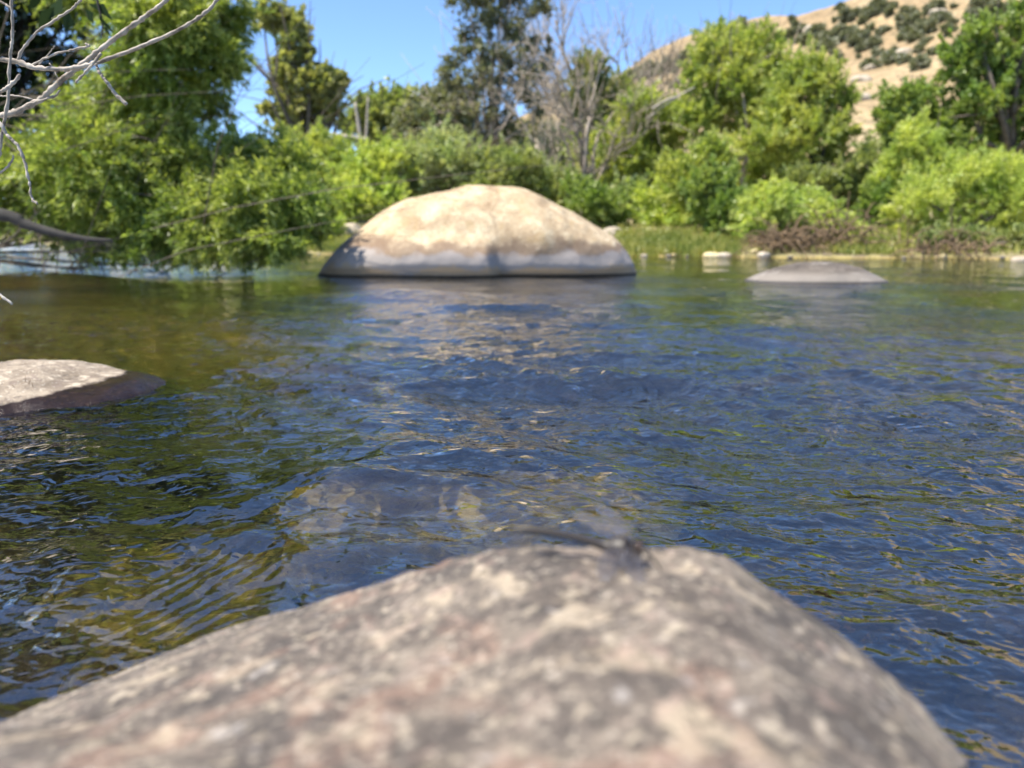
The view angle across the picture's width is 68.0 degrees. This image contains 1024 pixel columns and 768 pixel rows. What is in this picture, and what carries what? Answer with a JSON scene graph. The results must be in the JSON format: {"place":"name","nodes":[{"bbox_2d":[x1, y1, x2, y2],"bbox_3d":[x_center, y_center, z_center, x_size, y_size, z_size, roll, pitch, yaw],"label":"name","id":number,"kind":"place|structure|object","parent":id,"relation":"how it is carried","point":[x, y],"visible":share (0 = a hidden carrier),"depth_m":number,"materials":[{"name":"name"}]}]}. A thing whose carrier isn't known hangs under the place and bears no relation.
{"place":"outdoors","nodes":[
{"label":"outdoors","id":0,"kind":"place"},
{"bbox_2d":[5,0,846,154],"label":"sky","id":1,"kind":"structure","parent":0,"point":[380,32],"materials":[{"name":"blue"}]},
{"bbox_2d":[0,244,1023,767],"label":"water","id":2,"kind":"structure","parent":0,"point":[846,460],"depth_m":1.31,"materials":[{"name":"liquid"}]},
{"bbox_2d":[744,261,888,283],"bbox_3d":[2.605,-0.870,6.547,1.561,0.376,0.943,0,11,0],"label":"rock","id":3,"kind":"object","parent":2,"relation":"in","point":[821,272],"visible":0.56,"depth_m":6.23,"materials":[{"name":"grey stone"}]},
{"bbox_2d":[0,207,1023,258],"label":"ground","id":4,"kind":"structure","parent":0,"point":[796,254],"depth_m":15.19,"materials":[{"name":"soil"}]},
{"bbox_2d":[0,0,103,266],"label":"oak tree","id":5,"kind":"object","parent":4,"relation":"on","point":[23,19],"visible":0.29,"depth_m":9.05,"materials":[{"name":"green plant"}]},
{"bbox_2d":[27,0,112,42],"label":"leafy sprig","id":6,"kind":"object","parent":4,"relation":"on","point":[51,12],"visible":0.97,"depth_m":2.41,"materials":[{"name":"green plant"}]},
{"bbox_2d":[0,359,165,414],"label":"rock","id":7,"kind":"object","parent":4,"relation":"on","point":[65,383],"visible":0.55,"depth_m":1.72,"materials":[{"name":"stone"}]},
{"bbox_2d":[0,0,218,304],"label":"bare branch","id":8,"kind":"object","parent":4,"relation":"on","point":[95,55],"visible":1,"depth_m":1.15,"materials":[{"name":"grey wood"}]},
{"bbox_2d":[0,0,287,247],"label":"willow tree","id":9,"kind":"object","parent":4,"relation":"on","point":[197,59],"visible":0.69,"depth_m":7.07,"materials":[{"name":"green plant"}]},
{"bbox_2d":[0,7,570,278],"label":"willow shrub","id":10,"kind":"object","parent":4,"relation":"on","point":[213,195],"visible":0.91,"depth_m":6.97,"materials":[{"name":"green plant"}]},
{"bbox_2d":[0,208,120,254],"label":"willow limb","id":11,"kind":"object","parent":10,"relation":"attached to","point":[15,218],"visible":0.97,"depth_m":6.35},
{"bbox_2d":[231,0,384,137],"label":"cottonwood tree","id":12,"kind":"object","parent":4,"relation":"on","point":[308,92],"visible":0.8,"depth_m":27.93,"materials":[{"name":"green plant"}]},
{"bbox_2d":[269,115,363,207],"bbox_3d":[-6.131,-6.501,23.282,3.992,3.379,3.192,0,11,0],"label":"willow shrub","id":13,"kind":"object","parent":4,"relation":"on","point":[320,139],"visible":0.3,"depth_m":22.62,"materials":[{"name":"green plant"}]},
{"bbox_2d":[283,192,349,252],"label":"shrub","id":14,"kind":"object","parent":4,"relation":"on","point":[339,224],"visible":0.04,"depth_m":19.99,"materials":[{"name":"green plant"}]},
{"bbox_2d":[331,97,369,156],"bbox_3d":[-5.279,-7.853,24.879,1.282,2.967,0.384,0,11,0],"label":"dead snag","id":15,"kind":"object","parent":4,"relation":"on","point":[358,123],"visible":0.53,"depth_m":24.76,"materials":[{"name":"grey wood"}]},
{"bbox_2d":[341,223,361,233],"bbox_3d":[-4.358,-4.126,20.591,0.643,0.484,0.614,0,11,0],"label":"stone","id":16,"kind":"object","parent":4,"relation":"on","point":[353,227],"visible":0.39,"depth_m":20.35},
{"bbox_2d":[317,132,420,222],"bbox_3d":[-3.984,-5.684,21.331,2.892,2.924,2.782,5,12,24],"label":"willow shrub","id":17,"kind":"object","parent":4,"relation":"on","point":[371,166],"visible":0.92,"depth_m":20.99,"materials":[{"name":"green plant"}]},
{"bbox_2d":[336,68,421,155],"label":"oak tree","id":18,"kind":"object","parent":4,"relation":"on","point":[383,102],"visible":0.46,"depth_m":43.15,"materials":[{"name":"green plant"}]},
{"bbox_2d":[383,68,481,153],"bbox_3d":[-3.031,-10.271,32.774,4.941,6.066,3.726,0,11,0],"label":"oak tree","id":19,"kind":"object","parent":4,"relation":"on","point":[399,127],"visible":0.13,"depth_m":31.73,"materials":[{"name":"green plant"}]},
{"bbox_2d":[391,112,494,203],"bbox_3d":[-2.262,-6.271,22.067,2.986,3.273,3.241,-8,14,-38],"label":"willow shrub","id":20,"kind":"object","parent":4,"relation":"on","point":[439,152],"visible":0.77,"depth_m":21.73,"materials":[{"name":"green plant"}]},
{"bbox_2d":[317,185,636,277],"bbox_3d":[-0.386,-1.490,8.079,3.590,1.209,2.122,0,11,0],"label":"boulder","id":21,"kind":"object","parent":4,"relation":"on","point":[470,231],"visible":0.84,"depth_m":7.31,"materials":[{"name":"beige stone"}]},
{"bbox_2d":[400,0,558,149],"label":"oak tree","id":22,"kind":"object","parent":4,"relation":"on","point":[484,74],"visible":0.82,"depth_m":29.91,"materials":[{"name":"green plant"}]},
{"bbox_2d":[0,545,968,767],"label":"rock","id":23,"kind":"object","parent":4,"relation":"on","point":[535,656],"visible":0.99,"depth_m":0.28,"materials":[{"name":"stone"}]},
{"bbox_2d":[512,525,660,572],"bbox_3d":[0.043,0.076,0.363,0.068,0.018,0.056,9,14,39],"label":"dragonfly","id":24,"kind":"object","parent":23,"relation":"on","point":[621,548],"visible":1,"depth_m":0.35},
{"bbox_2d":[452,129,577,208],"bbox_3d":[0.353,-5.915,21.987,4.110,2.868,2.742,0,11,0],"label":"willow shrub","id":25,"kind":"object","parent":4,"relation":"on","point":[544,182],"visible":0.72,"depth_m":21.45,"materials":[{"name":"green plant"}]},
{"bbox_2d":[494,109,566,152],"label":"shrub","id":26,"kind":"object","parent":4,"relation":"on","point":[536,129],"visible":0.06,"depth_m":33.71,"materials":[{"name":"green plant"}]},
{"bbox_2d":[514,119,582,170],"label":"shrub","id":27,"kind":"object","parent":4,"relation":"on","point":[554,142],"visible":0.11,"depth_m":31.27,"materials":[{"name":"green plant"}]},
{"bbox_2d":[474,0,688,124],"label":"bare tree","id":28,"kind":"object","parent":4,"relation":"on","point":[544,81],"visible":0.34,"depth_m":36.96,"materials":[{"name":"wood"}]},
{"bbox_2d":[481,0,694,217],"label":"bare tree","id":29,"kind":"object","parent":4,"relation":"on","point":[584,165],"visible":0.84,"depth_m":23.27,"materials":[{"name":"grey plant"}]},
{"bbox_2d":[645,87,694,119],"bbox_3d":[4.547,-8.090,21.874,1.408,0.914,0.100,0,11,0],"label":"bare limb","id":30,"kind":"object","parent":29,"relation":"attached to","point":[671,99],"visible":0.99,"depth_m":21.84,"materials":[{"name":"grey wood"}]},
{"bbox_2d":[556,114,629,185],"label":"shrub","id":31,"kind":"object","parent":4,"relation":"on","point":[592,137],"visible":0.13,"depth_m":29.23,"materials":[{"name":"green plant"}]},
{"bbox_2d":[558,167,636,227],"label":"willow shrub","id":32,"kind":"object","parent":4,"relation":"on","point":[589,197],"visible":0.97,"depth_m":20.52,"materials":[{"name":"green plant"}]},
{"bbox_2d":[558,45,638,145],"bbox_3d":[3.797,-10.840,32.493,3.941,7.088,3.226,0,11,0],"label":"oak tree","id":33,"kind":"object","parent":4,"relation":"on","point":[602,107],"visible":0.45,"depth_m":31.90,"materials":[{"name":"green plant"}]},
{"bbox_2d":[604,227,621,235],"bbox_3d":[2.607,-3.852,19.616,0.547,0.423,0.463,0,11,0],"label":"stone","id":34,"kind":"object","parent":4,"relation":"on","point":[611,229],"visible":0.33,"depth_m":19.43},
{"bbox_2d":[589,144,670,186],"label":"shrub","id":35,"kind":"object","parent":4,"relation":"on","point":[599,160],"visible":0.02,"depth_m":25.00,"materials":[{"name":"green plant"}]},
{"bbox_2d":[607,165,653,218],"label":"shrub","id":36,"kind":"object","parent":4,"relation":"on","point":[631,182],"visible":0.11,"depth_m":22.84,"materials":[{"name":"green plant"}]},
{"bbox_2d":[593,77,707,186],"bbox_3d":[4.442,-7.375,23.978,3.342,4.250,3.040,-11,15,-44],"label":"willow tree","id":37,"kind":"object","parent":4,"relation":"on","point":[645,148],"visible":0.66,"depth_m":23.48,"materials":[{"name":"green plant"}]},
{"bbox_2d":[624,168,702,226],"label":"shrub","id":38,"kind":"object","parent":4,"relation":"on","point":[643,197],"visible":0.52,"depth_m":21.17,"materials":[{"name":"green plant"}]},
{"bbox_2d":[306,216,1023,257],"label":"grass","id":39,"kind":"structure","parent":4,"relation":"on","point":[689,241],"depth_m":16.64,"materials":[{"name":"plant"}]},
{"bbox_2d":[624,5,770,152],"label":"bare tree","id":40,"kind":"object","parent":4,"relation":"on","point":[670,56],"visible":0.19,"depth_m":40.53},
{"bbox_2d":[653,125,744,219],"bbox_3d":[4.883,-5.324,19.646,2.385,2.748,1.801,-6,13,-31],"label":"willow shrub","id":41,"kind":"object","parent":4,"relation":"on","point":[676,168],"visible":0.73,"depth_m":19.45,"materials":[{"name":"green plant"}]},
{"bbox_2d":[702,252,717,256],"bbox_3d":[4.173,-2.661,15.846,0.392,0.187,0.320,0,11,0],"label":"stone","id":42,"kind":"object","parent":4,"relation":"on","point":[710,254],"visible":0.48,"depth_m":15.72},
{"bbox_2d":[676,152,751,235],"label":"willow shrub","id":43,"kind":"object","parent":4,"relation":"on","point":[708,196],"visible":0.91,"depth_m":17.77,"materials":[{"name":"green plant"}]},
{"bbox_2d":[670,11,802,196],"bbox_3d":[6.688,-8.106,23.091,4.282,6.092,3.496,-8,14,-38],"label":"willow tree","id":44,"kind":"object","parent":4,"relation":"on","point":[719,73],"visible":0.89,"depth_m":22.29,"materials":[{"name":"green plant"}]},
{"bbox_2d":[718,0,795,121],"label":"bare tree","id":45,"kind":"object","parent":4,"relation":"on","point":[745,21],"visible":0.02,"depth_m":37.01,"materials":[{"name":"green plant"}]},
{"bbox_2d":[729,149,809,198],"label":"shrub","id":46,"kind":"object","parent":4,"relation":"on","point":[755,172],"visible":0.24,"depth_m":24.85,"materials":[{"name":"green plant"}]},
{"bbox_2d":[719,207,846,257],"bbox_3d":[5.643,-2.958,15.720,2.575,1.772,1.962,0,11,0],"label":"brush pile","id":47,"kind":"object","parent":4,"relation":"on","point":[776,240],"visible":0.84,"depth_m":15.37,"materials":[{"name":"wood"}]},
{"bbox_2d":[715,32,872,174],"bbox_3d":[7.871,-7.112,21.001,3.975,5.109,3.034,6,12,28],"label":"willow tree","id":48,"kind":"object","parent":4,"relation":"on","point":[808,123],"visible":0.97,"depth_m":20.72,"materials":[{"name":"green plant"}]},
{"bbox_2d":[726,168,869,247],"bbox_3d":[6.223,-3.637,16.328,3.130,1.937,1.820,-3,11,-14],"label":"willow shrub","id":49,"kind":"object","parent":4,"relation":"on","point":[770,201],"visible":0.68,"depth_m":16.08,"materials":[{"name":"green plant"}]},
{"bbox_2d":[778,135,888,218],"bbox_3d":[8.612,-5.431,20.139,3.179,2.272,1.949,0,11,0],"label":"willow shrub","id":50,"kind":"object","parent":4,"relation":"on","point":[840,180],"visible":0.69,"depth_m":20.02,"materials":[{"name":"green plant"}]},
{"bbox_2d":[797,191,902,250],"bbox_3d":[6.808,-3.121,15.468,2.056,1.540,1.603,-6,12,-28],"label":"brush pile","id":51,"kind":"object","parent":4,"relation":"on","point":[833,239],"visible":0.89,"depth_m":15.32,"materials":[{"name":"wood"}]},
{"bbox_2d":[850,175,902,230],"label":"willow shrub","id":52,"kind":"object","parent":4,"relation":"on","point":[876,194],"visible":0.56,"depth_m":17.86,"materials":[{"name":"green plant"}]},
{"bbox_2d":[863,104,958,224],"bbox_3d":[9.312,-5.089,17.984,1.989,2.891,1.847,0,11,0],"label":"willow shrub","id":53,"kind":"object","parent":4,"relation":"on","point":[918,138],"visible":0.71,"depth_m":17.55,"materials":[{"name":"green plant"}]},
{"bbox_2d":[861,70,986,168],"bbox_3d":[11.115,-6.451,20.691,3.253,3.882,2.129,0,11,0],"label":"oak tree","id":54,"kind":"object","parent":4,"relation":"on","point":[906,98],"visible":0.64,"depth_m":20.06,"materials":[{"name":"green plant"}]},
{"bbox_2d":[869,207,1012,258],"bbox_3d":[8.420,-2.655,14.774,2.757,1.528,2.197,0,11,0],"label":"brush pile","id":55,"kind":"object","parent":4,"relation":"on","point":[956,247],"visible":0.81,"depth_m":14.51,"materials":[{"name":"wood"}]},
{"bbox_2d":[877,136,1023,239],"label":"willow shrub","id":56,"kind":"object","parent":4,"relation":"on","point":[926,195],"visible":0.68,"depth_m":16.91,"materials":[{"name":"green plant"}]},
{"bbox_2d":[915,214,1023,252],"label":"brush pile","id":57,"kind":"object","parent":4,"relation":"on","point":[1014,235],"visible":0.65,"depth_m":15.12,"materials":[{"name":"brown plant"}]},
{"bbox_2d":[932,0,1023,216],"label":"oak tree","id":58,"kind":"object","parent":4,"relation":"on","point":[996,62],"visible":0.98,"depth_m":19.49,"materials":[{"name":"green plant"}]},
{"bbox_2d":[944,119,1022,209],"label":"shrub","id":59,"kind":"object","parent":4,"relation":"on","point":[979,142],"visible":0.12,"depth_m":22.56,"materials":[{"name":"green plant"}]},
{"bbox_2d":[438,0,1023,205],"bbox_3d":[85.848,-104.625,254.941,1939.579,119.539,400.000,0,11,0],"label":"hill","id":60,"kind":"structure","parent":0,"point":[886,72],"depth_m":150.88,"materials":[{"name":"soil"}]},
{"bbox_2d":[639,59,657,77],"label":"oak tree","id":61,"kind":"object","parent":60,"relation":"on","point":[649,68],"visible":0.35,"depth_m":200.01,"materials":[{"name":"green plant"}]},
{"bbox_2d":[676,49,691,60],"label":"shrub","id":62,"kind":"object","parent":60,"relation":"on","point":[683,53],"visible":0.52,"depth_m":198.94,"materials":[{"name":"green plant"}]},
{"bbox_2d":[782,27,795,38],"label":"oak tree","id":63,"kind":"object","parent":60,"relation":"on","point":[788,33],"visible":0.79,"depth_m":189.52,"materials":[{"name":"green plant"}]},
{"bbox_2d":[796,27,813,44],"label":"oak tree","id":64,"kind":"object","parent":60,"relation":"on","point":[802,37],"visible":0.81,"depth_m":181.15,"materials":[{"name":"green plant"}]},
{"bbox_2d":[806,21,828,33],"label":"oak tree","id":65,"kind":"object","parent":60,"relation":"on","point":[819,27],"visible":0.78,"depth_m":181.92,"materials":[{"name":"green plant"}]},
{"bbox_2d":[817,36,838,51],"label":"oak tree","id":66,"kind":"object","parent":60,"relation":"on","point":[828,43],"visible":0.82,"depth_m":164.84,"materials":[{"name":"green plant"}]},
{"bbox_2d":[833,23,847,33],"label":"oak tree","id":67,"kind":"object","parent":60,"relation":"on","point":[838,28],"visible":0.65,"depth_m":171.04,"materials":[{"name":"green plant"}]},
{"bbox_2d":[837,5,852,23],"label":"oak tree","id":68,"kind":"object","parent":60,"relation":"on","point":[843,12],"visible":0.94,"depth_m":176.54,"materials":[{"name":"green plant"}]},
{"bbox_2d":[833,26,857,44],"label":"oak tree","id":69,"kind":"object","parent":60,"relation":"on","point":[845,34],"visible":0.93,"depth_m":166.12,"materials":[{"name":"green plant"}]},
{"bbox_2d":[842,10,857,22],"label":"oak tree","id":70,"kind":"object","parent":60,"relation":"on","point":[853,13],"visible":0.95,"depth_m":175.87,"materials":[{"name":"green plant"}]},
{"bbox_2d":[845,34,867,46],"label":"oak tree","id":71,"kind":"object","parent":60,"relation":"on","point":[856,39],"visible":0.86,"depth_m":161.09,"materials":[{"name":"green plant"}]},
{"bbox_2d":[850,75,871,82],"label":"rock outcrop","id":72,"kind":"object","parent":60,"relation":"on","point":[863,78],"visible":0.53,"depth_m":115.30,"materials":[{"name":"stone"}]},
{"bbox_2d":[853,41,868,52],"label":"oak tree","id":73,"kind":"object","parent":60,"relation":"on","point":[857,49],"visible":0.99,"depth_m":157.90,"materials":[{"name":"green plant"}]},
{"bbox_2d":[851,93,871,100],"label":"rock outcrop","id":74,"kind":"object","parent":60,"relation":"on","point":[865,97],"visible":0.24,"depth_m":102.78,"materials":[{"name":"stone"}]},
{"bbox_2d":[852,28,872,39],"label":"oak tree","id":75,"kind":"object","parent":60,"relation":"on","point":[864,33],"visible":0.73,"depth_m":161.25,"materials":[{"name":"green plant"}]},
{"bbox_2d":[858,12,870,22],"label":"oak tree","id":76,"kind":"object","parent":60,"relation":"on","point":[866,16],"visible":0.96,"depth_m":171.07,"materials":[{"name":"green plant"}]},
{"bbox_2d":[857,5,881,17],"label":"oak tree","id":77,"kind":"object","parent":60,"relation":"on","point":[874,10],"visible":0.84,"depth_m":171.19,"materials":[{"name":"green plant"}]},
{"bbox_2d":[858,56,882,70],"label":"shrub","id":78,"kind":"object","parent":60,"relation":"on","point":[870,60],"visible":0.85,"depth_m":125.66,"materials":[{"name":"green plant"}]},
{"bbox_2d":[863,64,879,70],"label":"rock outcrop","id":79,"kind":"object","parent":60,"relation":"on","point":[869,67],"visible":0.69,"depth_m":125.26,"materials":[{"name":"stone"}]},
{"bbox_2d":[864,34,883,48],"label":"oak tree","id":80,"kind":"object","parent":60,"relation":"on","point":[874,40],"visible":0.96,"depth_m":155.76,"materials":[{"name":"green plant"}]},
{"bbox_2d":[867,0,887,10],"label":"oak tree","id":81,"kind":"object","parent":60,"relation":"on","point":[873,3],"visible":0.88,"depth_m":170.95,"materials":[{"name":"green plant"}]},
{"bbox_2d":[869,46,885,56],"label":"oak tree","id":82,"kind":"object","parent":60,"relation":"on","point":[875,51],"visible":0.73,"depth_m":147.77,"materials":[{"name":"green plant"}]},
{"bbox_2d":[873,27,885,35],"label":"oak tree","id":83,"kind":"object","parent":60,"relation":"on","point":[877,31],"visible":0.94,"depth_m":159.79,"materials":[{"name":"green plant"}]},
{"bbox_2d":[878,48,896,58],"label":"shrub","id":84,"kind":"object","parent":60,"relation":"on","point":[884,53],"visible":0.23,"depth_m":133.85,"materials":[{"name":"green plant"}]},
{"bbox_2d":[882,4,895,16],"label":"oak tree","id":85,"kind":"object","parent":60,"relation":"on","point":[888,9],"visible":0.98,"depth_m":167.12,"materials":[{"name":"green plant"}]},
{"bbox_2d":[880,51,908,64],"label":"oak tree","id":86,"kind":"object","parent":60,"relation":"on","point":[889,59],"visible":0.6,"depth_m":124.11,"materials":[{"name":"green plant"}]},
{"bbox_2d":[892,11,904,21],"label":"oak tree","id":87,"kind":"object","parent":60,"relation":"on","point":[899,16],"visible":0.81,"depth_m":162.48,"materials":[{"name":"green plant"}]},
{"bbox_2d":[894,16,910,29],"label":"oak tree","id":88,"kind":"object","parent":60,"relation":"on","point":[902,24],"visible":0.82,"depth_m":156.49,"materials":[{"name":"green plant"}]},
{"bbox_2d":[893,52,912,64],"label":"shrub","id":89,"kind":"object","parent":60,"relation":"on","point":[902,58],"visible":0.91,"depth_m":120.80,"materials":[{"name":"green plant"}]},
{"bbox_2d":[897,24,917,34],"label":"oak tree","id":90,"kind":"object","parent":60,"relation":"on","point":[906,29],"visible":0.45,"depth_m":153.16,"materials":[{"name":"green plant"}]},
{"bbox_2d":[904,4,917,16],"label":"oak tree","id":91,"kind":"object","parent":60,"relation":"on","point":[909,10],"visible":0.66,"depth_m":161.23,"materials":[{"name":"green plant"}]},
{"bbox_2d":[903,28,926,43],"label":"oak tree","id":92,"kind":"object","parent":60,"relation":"on","point":[913,35],"visible":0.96,"depth_m":144.15,"materials":[{"name":"green plant"}]},
{"bbox_2d":[905,9,924,23],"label":"oak tree","id":93,"kind":"object","parent":60,"relation":"on","point":[913,16],"visible":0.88,"depth_m":155.22,"materials":[{"name":"green plant"}]},
{"bbox_2d":[909,42,926,53],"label":"oak tree","id":94,"kind":"object","parent":60,"relation":"on","point":[919,48],"visible":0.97,"depth_m":133.53,"materials":[{"name":"green plant"}]},
{"bbox_2d":[909,16,929,26],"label":"oak tree","id":95,"kind":"object","parent":60,"relation":"on","point":[922,19],"visible":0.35,"depth_m":152.91,"materials":[{"name":"green plant"}]},
{"bbox_2d":[907,53,932,71],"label":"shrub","id":96,"kind":"object","parent":60,"relation":"on","point":[919,61],"visible":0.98,"depth_m":112.85,"materials":[{"name":"green plant"}]},
{"bbox_2d":[915,19,943,33],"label":"oak tree","id":97,"kind":"object","parent":60,"relation":"on","point":[930,27],"visible":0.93,"depth_m":142.88,"materials":[{"name":"green plant"}]},
{"bbox_2d":[919,2,939,15],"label":"oak tree","id":98,"kind":"object","parent":60,"relation":"on","point":[926,8],"visible":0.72,"depth_m":156.41,"materials":[{"name":"green plant"}]},
{"bbox_2d":[925,45,937,55],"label":"oak tree","id":99,"kind":"object","parent":60,"relation":"on","point":[931,51],"visible":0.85,"depth_m":121.10,"materials":[{"name":"green plant"}]},
{"bbox_2d":[926,10,945,24],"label":"oak tree","id":100,"kind":"object","parent":60,"relation":"on","point":[936,15],"visible":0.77,"depth_m":146.99,"materials":[{"name":"green plant"}]},
{"bbox_2d":[927,0,946,8],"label":"oak tree","id":101,"kind":"object","parent":60,"relation":"on","point":[941,3],"visible":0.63,"depth_m":155.97,"materials":[{"name":"green plant"}]},
{"bbox_2d":[939,10,954,22],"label":"oak tree","id":102,"kind":"object","parent":60,"relation":"on","point":[948,15],"visible":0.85,"depth_m":146.00,"materials":[{"name":"green plant"}]},
{"bbox_2d":[939,21,958,36],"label":"oak tree","id":103,"kind":"object","parent":60,"relation":"on","point":[944,29],"visible":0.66,"depth_m":132.59,"materials":[{"name":"green plant"}]},
{"bbox_2d":[960,5,980,21],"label":"oak tree","id":104,"kind":"object","parent":60,"relation":"on","point":[973,9],"visible":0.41,"depth_m":131.38,"materials":[{"name":"green plant"}]},
{"bbox_2d":[966,0,990,8],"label":"oak tree","id":105,"kind":"object","parent":60,"relation":"on","point":[981,4],"visible":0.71,"depth_m":149.48,"materials":[{"name":"green plant"}]},
{"bbox_2d":[985,0,1004,14],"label":"oak tree","id":106,"kind":"object","parent":60,"relation":"on","point":[992,4],"visible":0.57,"depth_m":128.36,"materials":[{"name":"green plant"}]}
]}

